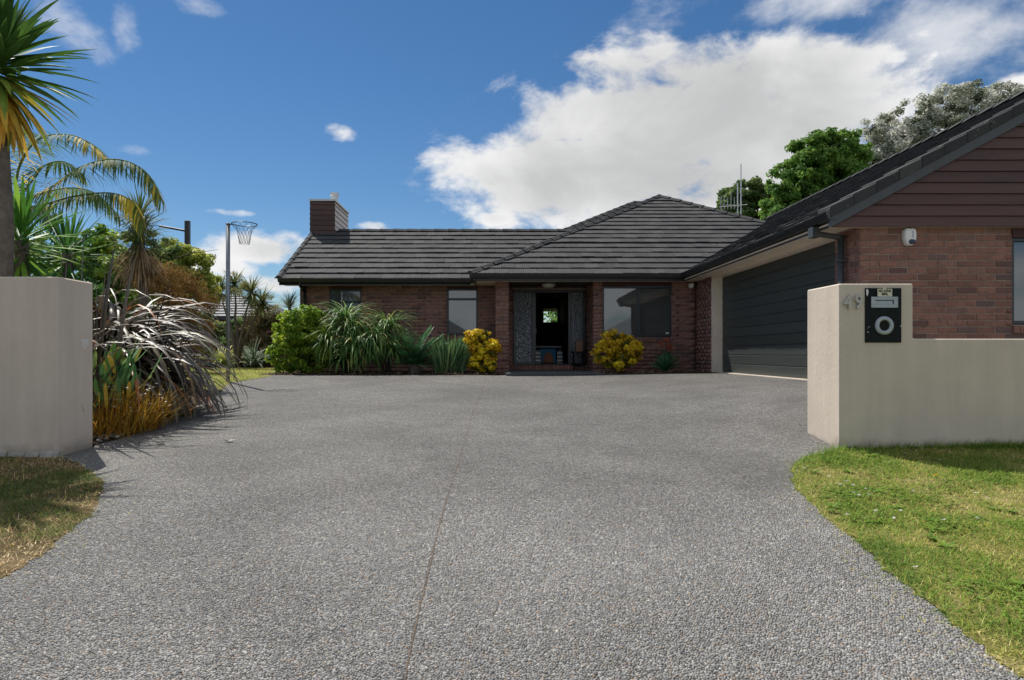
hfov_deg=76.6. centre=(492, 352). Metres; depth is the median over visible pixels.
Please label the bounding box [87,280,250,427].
flax
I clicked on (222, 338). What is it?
dark shrub
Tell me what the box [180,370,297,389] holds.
back lawn
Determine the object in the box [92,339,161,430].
paddle plant
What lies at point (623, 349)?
golden bush
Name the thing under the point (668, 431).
driveway
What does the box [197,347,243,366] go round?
strap plant
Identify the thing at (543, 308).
window
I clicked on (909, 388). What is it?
gate wall
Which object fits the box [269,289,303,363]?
cordyline
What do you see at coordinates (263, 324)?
brown hedge
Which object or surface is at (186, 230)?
lamp post
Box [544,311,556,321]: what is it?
leafy tree
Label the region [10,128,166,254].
palm tree
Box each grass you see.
[0,451,104,576]
[82,377,200,439]
[807,438,1023,456]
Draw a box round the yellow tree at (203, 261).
[157,236,222,365]
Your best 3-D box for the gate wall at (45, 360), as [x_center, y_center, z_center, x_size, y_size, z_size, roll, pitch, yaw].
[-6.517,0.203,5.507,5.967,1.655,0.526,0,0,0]
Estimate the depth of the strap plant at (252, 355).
19.50 m
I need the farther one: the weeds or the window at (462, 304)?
the window at (462, 304)
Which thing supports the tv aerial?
attached to the brick house at (953, 196)
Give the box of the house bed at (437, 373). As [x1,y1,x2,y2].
[259,371,705,374]
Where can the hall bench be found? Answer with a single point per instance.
(559, 347)
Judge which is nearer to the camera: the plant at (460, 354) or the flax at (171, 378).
the flax at (171, 378)
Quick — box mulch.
[92,370,710,438]
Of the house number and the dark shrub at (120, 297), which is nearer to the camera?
the house number
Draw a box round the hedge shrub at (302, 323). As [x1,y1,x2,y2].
[264,304,337,372]
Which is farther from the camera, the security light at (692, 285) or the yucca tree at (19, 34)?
the security light at (692, 285)
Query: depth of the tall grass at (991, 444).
5.45 m
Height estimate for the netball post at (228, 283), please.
3.082 m
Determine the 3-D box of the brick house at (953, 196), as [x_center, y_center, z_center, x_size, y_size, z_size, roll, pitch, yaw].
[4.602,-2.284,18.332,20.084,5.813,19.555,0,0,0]
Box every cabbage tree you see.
[101,178,171,368]
[212,267,280,362]
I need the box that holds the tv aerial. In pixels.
[719,164,746,214]
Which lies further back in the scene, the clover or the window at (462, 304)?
the window at (462, 304)
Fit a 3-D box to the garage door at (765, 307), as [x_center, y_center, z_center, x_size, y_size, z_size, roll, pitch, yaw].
[5.173,-0.628,11.930,0.054,2.105,5.120,0,0,0]
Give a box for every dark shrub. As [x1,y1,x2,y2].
[77,257,206,353]
[191,305,249,356]
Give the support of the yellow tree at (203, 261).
on the back lawn at (219, 387)
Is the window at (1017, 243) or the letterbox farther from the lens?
the window at (1017, 243)
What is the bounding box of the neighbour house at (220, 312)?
[195,295,296,355]
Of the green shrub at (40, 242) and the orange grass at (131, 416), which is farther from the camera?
the green shrub at (40, 242)
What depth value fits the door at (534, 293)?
17.07 m
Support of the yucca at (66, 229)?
on the planting bed at (94, 441)
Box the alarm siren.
[902,228,915,245]
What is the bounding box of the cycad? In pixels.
[380,324,447,372]
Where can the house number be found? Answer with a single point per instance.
(848, 301)
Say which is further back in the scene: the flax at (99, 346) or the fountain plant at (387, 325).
the fountain plant at (387, 325)
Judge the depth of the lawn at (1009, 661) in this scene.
3.52 m
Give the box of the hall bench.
[536,346,561,349]
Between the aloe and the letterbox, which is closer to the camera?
the letterbox
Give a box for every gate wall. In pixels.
[0,277,91,456]
[808,284,1023,448]
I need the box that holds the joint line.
[404,377,486,679]
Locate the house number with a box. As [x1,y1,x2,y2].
[843,294,862,308]
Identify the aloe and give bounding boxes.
[649,338,682,371]
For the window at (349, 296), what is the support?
in the brick house at (953, 196)
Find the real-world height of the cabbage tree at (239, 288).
2.906 m
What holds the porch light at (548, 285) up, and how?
attached to the brick house at (953, 196)
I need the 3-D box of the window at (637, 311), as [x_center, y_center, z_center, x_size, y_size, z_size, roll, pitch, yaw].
[3.520,-0.945,15.777,1.680,1.350,0.125,0,0,0]
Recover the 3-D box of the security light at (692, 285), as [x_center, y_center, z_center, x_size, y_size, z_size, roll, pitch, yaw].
[4.929,-1.630,15.613,0.442,0.168,0.258,0,0,0]
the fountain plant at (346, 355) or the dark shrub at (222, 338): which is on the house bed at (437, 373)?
the fountain plant at (346, 355)
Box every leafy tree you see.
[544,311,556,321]
[715,175,771,218]
[758,127,875,219]
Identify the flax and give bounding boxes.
[65,236,203,432]
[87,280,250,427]
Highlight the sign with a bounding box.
[877,287,891,296]
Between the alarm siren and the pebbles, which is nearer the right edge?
the alarm siren
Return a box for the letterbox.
[865,288,901,342]
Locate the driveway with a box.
[0,373,1023,679]
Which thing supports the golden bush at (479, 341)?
on the house bed at (437, 373)
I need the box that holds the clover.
[794,452,1023,633]
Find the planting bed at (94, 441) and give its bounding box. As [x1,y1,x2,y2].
[92,390,221,444]
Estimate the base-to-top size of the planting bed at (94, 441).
0.219 m
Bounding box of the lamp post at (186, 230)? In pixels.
[160,220,190,244]
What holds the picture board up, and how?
on the brick house at (953, 196)
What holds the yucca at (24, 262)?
on the planting bed at (94, 441)
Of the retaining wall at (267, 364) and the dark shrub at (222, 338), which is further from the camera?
the dark shrub at (222, 338)
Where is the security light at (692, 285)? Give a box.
[688,282,696,287]
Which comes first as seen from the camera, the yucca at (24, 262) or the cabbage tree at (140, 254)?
the yucca at (24, 262)
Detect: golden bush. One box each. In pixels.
[463,328,501,372]
[589,328,644,372]
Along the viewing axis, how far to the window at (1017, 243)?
8.78 m
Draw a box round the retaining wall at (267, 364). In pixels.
[168,357,285,367]
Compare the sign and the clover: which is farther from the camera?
the sign
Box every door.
[534,293,535,363]
[722,242,835,378]
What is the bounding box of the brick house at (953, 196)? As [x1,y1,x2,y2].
[275,90,1023,379]
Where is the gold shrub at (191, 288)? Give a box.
[131,256,222,370]
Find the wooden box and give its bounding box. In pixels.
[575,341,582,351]
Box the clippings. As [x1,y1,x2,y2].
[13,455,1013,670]
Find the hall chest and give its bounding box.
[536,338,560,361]
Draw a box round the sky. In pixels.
[0,0,1023,321]
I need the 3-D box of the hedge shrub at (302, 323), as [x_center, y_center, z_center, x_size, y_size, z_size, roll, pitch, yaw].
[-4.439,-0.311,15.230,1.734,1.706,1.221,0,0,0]
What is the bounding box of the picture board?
[540,349,555,362]
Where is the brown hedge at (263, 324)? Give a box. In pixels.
[238,307,287,356]
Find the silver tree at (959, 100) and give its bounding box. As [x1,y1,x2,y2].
[860,79,1023,165]
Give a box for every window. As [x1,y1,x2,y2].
[330,289,361,351]
[447,289,477,339]
[543,308,557,322]
[602,286,670,341]
[1012,238,1023,332]
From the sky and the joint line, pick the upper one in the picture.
the sky
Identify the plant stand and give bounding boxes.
[571,352,585,369]
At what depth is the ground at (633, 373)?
6.34 m
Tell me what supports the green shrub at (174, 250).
on the back lawn at (219, 387)
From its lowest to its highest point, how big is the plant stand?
0.475 m
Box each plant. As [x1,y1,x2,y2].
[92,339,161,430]
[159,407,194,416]
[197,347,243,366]
[231,337,283,367]
[302,300,390,372]
[341,308,419,372]
[426,332,481,373]
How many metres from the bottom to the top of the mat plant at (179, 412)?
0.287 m
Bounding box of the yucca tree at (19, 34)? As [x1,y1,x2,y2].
[0,0,99,276]
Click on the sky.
(419, 114)
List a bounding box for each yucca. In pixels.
[13,175,89,277]
[30,203,124,287]
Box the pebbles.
[96,429,125,442]
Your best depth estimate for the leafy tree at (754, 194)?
39.11 m
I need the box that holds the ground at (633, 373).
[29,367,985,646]
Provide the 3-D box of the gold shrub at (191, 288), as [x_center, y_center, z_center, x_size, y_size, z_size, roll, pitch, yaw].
[-5.308,-0.501,10.754,1.836,2.316,1.186,0,0,28]
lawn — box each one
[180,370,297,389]
[791,446,1023,676]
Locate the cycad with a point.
(415, 360)
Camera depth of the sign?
5.48 m
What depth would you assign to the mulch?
14.75 m
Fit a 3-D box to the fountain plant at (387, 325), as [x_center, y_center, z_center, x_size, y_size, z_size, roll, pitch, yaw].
[-2.567,-0.258,15.225,1.910,1.596,2.125,0,0,0]
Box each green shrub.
[26,203,60,276]
[44,223,136,315]
[146,231,212,285]
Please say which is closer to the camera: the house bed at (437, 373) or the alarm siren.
the alarm siren
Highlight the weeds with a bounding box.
[808,448,1023,584]
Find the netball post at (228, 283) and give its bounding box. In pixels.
[226,221,257,380]
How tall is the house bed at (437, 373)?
0.050 m
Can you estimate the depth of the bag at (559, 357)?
17.90 m
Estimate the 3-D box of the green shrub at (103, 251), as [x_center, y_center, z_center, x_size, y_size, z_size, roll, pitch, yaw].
[-7.458,-0.958,12.422,1.898,3.113,1.618,0,0,0]
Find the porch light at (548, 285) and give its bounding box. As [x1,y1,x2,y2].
[542,284,554,287]

